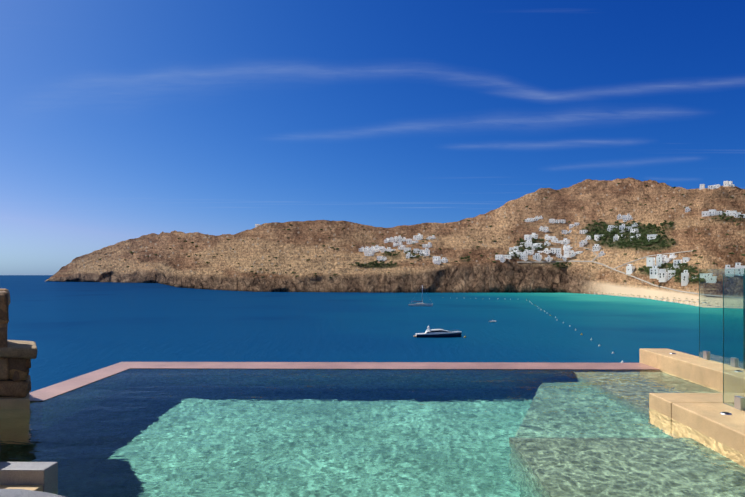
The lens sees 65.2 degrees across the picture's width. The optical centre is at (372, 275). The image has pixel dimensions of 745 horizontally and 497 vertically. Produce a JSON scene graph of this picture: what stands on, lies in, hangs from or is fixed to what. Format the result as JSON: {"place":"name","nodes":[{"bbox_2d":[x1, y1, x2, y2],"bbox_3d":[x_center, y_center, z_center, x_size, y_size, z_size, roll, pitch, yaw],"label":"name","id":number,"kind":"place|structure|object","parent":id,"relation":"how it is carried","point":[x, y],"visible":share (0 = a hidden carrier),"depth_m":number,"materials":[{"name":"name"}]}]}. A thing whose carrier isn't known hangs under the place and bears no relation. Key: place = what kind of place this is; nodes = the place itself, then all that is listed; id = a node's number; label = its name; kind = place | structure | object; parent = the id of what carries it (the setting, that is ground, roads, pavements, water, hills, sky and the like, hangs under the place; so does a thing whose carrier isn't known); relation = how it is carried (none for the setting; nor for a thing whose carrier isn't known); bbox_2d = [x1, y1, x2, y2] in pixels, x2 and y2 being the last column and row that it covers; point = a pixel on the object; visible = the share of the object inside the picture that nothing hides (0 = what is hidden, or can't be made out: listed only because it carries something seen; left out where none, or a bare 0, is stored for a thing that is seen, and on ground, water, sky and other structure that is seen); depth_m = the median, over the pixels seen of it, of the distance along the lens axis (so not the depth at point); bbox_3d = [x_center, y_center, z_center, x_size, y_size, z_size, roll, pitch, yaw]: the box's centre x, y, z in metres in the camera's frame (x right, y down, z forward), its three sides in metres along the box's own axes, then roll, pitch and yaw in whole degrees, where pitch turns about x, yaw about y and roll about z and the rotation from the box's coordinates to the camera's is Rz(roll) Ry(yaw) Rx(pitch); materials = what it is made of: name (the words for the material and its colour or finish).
{"place":"outdoors","nodes":[
{"label":"outdoors","id":0,"kind":"place"},
{"bbox_2d":[0,275,698,392],"bbox_3d":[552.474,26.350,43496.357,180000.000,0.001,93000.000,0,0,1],"label":"sea","id":1,"kind":"structure","parent":0,"point":[74,329],"depth_m":298.10,"materials":[{"name":"liquid"}]},
{"bbox_2d":[408,285,432,305],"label":"sailing yacht","id":2,"kind":"object","parent":1,"relation":"on","point":[420,304],"visible":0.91,"depth_m":492.14,"materials":[{"name":"white"}]},
{"bbox_2d":[414,326,461,336],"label":"motor yacht","id":3,"kind":"object","parent":1,"relation":"on","point":[437,333],"visible":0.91,"depth_m":246.26,"materials":[{"name":"white"}]},
{"bbox_2d":[470,298,623,362],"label":"buoys","id":4,"kind":"object","parent":1,"relation":"on","point":[575,330],"visible":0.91,"depth_m":266.51,"materials":[{"name":"white plastic"}]},
{"bbox_2d":[0,369,744,496],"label":"swimming pool","id":5,"kind":"structure","parent":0,"point":[350,433],"depth_m":4.87,"materials":[{"name":"teal liquid"}]},
{"bbox_2d":[0,348,744,491],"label":"ledge","id":6,"kind":"object","parent":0,"point":[699,412],"visible":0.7,"depth_m":5.57,"materials":[{"name":"stone"}]},
{"bbox_2d":[0,489,64,496],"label":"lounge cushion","id":7,"kind":"object","parent":6,"relation":"on","point":[16,493],"visible":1,"depth_m":2.24,"materials":[{"name":"white fabric"}]},
{"bbox_2d":[669,353,731,414],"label":"recessed lights","id":8,"kind":"object","parent":6,"relation":"on","point":[726,413],"visible":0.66,"depth_m":5.03,"materials":[{"name":"silver metal"}]},
{"bbox_2d":[699,268,744,362],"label":"glass panel","id":9,"kind":"object","parent":6,"relation":"on","point":[711,314],"visible":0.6,"depth_m":7.68,"materials":[{"name":"teal"}]},
{"bbox_2d":[723,274,744,410],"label":"glass panel","id":10,"kind":"object","parent":6,"relation":"on","point":[734,340],"visible":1,"depth_m":5.28,"materials":[{"name":"teal"}]},
{"bbox_3d":[-1.679,2.700,5.951,11.900,3.300,6.100,0,0,1],"label":"pool basin","id":11,"kind":"object","parent":6,"relation":"in","visible":0},
{"bbox_2d":[0,393,29,408],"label":"wall base","id":12,"kind":"object","parent":11,"relation":"on","point":[14,402],"visible":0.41,"depth_m":5.87,"materials":[{"name":"stone"}]},
{"bbox_2d":[0,290,37,396],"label":"rubble stone wall","id":13,"kind":"structure","parent":12,"relation":"on","point":[16,361],"depth_m":5.92,"materials":[{"name":"brown stone"}]},
{"bbox_2d":[0,462,57,492],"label":"bench","id":14,"kind":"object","parent":11,"relation":"on","point":[45,474],"depth_m":3.54,"materials":[{"name":"grey concrete"}]},
{"bbox_2d":[30,362,659,400],"bbox_3d":[0.091,1.347,7.578,8.000,0.006,2.800,0,0,1],"label":"pool edge","id":15,"kind":"object","parent":11,"relation":"on","point":[51,391],"visible":0.89,"depth_m":8.56,"materials":[{"name":"stone"}]},
{"bbox_2d":[0,0,744,274],"label":"sky","id":16,"kind":"structure","parent":0,"point":[121,120],"materials":[{"name":"blue"}]},
{"bbox_2d":[46,177,744,305],"bbox_3d":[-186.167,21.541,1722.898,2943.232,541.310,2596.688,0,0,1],"label":"hillside","id":17,"kind":"structure","parent":0,"point":[175,266],"depth_m":1067.23,"materials":[{"name":"brown stone"}]},
{"bbox_2d":[255,224,447,264],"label":"village houses","id":18,"kind":"structure","parent":17,"relation":"on","point":[372,250],"depth_m":1104.71,"materials":[{"name":"grey paint"}]},
{"bbox_2d":[495,214,657,261],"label":"village houses","id":19,"kind":"structure","parent":17,"relation":"on","point":[569,252],"depth_m":998.02,"materials":[{"name":"grey paint"}]},
{"bbox_2d":[584,291,698,305],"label":"beach umbrellas","id":20,"kind":"object","parent":17,"relation":"on","point":[654,298],"visible":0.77,"depth_m":609.15,"materials":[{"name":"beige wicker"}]},
{"bbox_2d":[626,181,744,285],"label":"houses","id":21,"kind":"structure","parent":17,"relation":"on","point":[660,275],"depth_m":716.55,"materials":[{"name":"grey paint"}]},
{"bbox_2d":[517,247,698,293],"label":"coast road","id":22,"kind":"structure","parent":0,"point":[593,261],"depth_m":836.24,"materials":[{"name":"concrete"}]}
]}

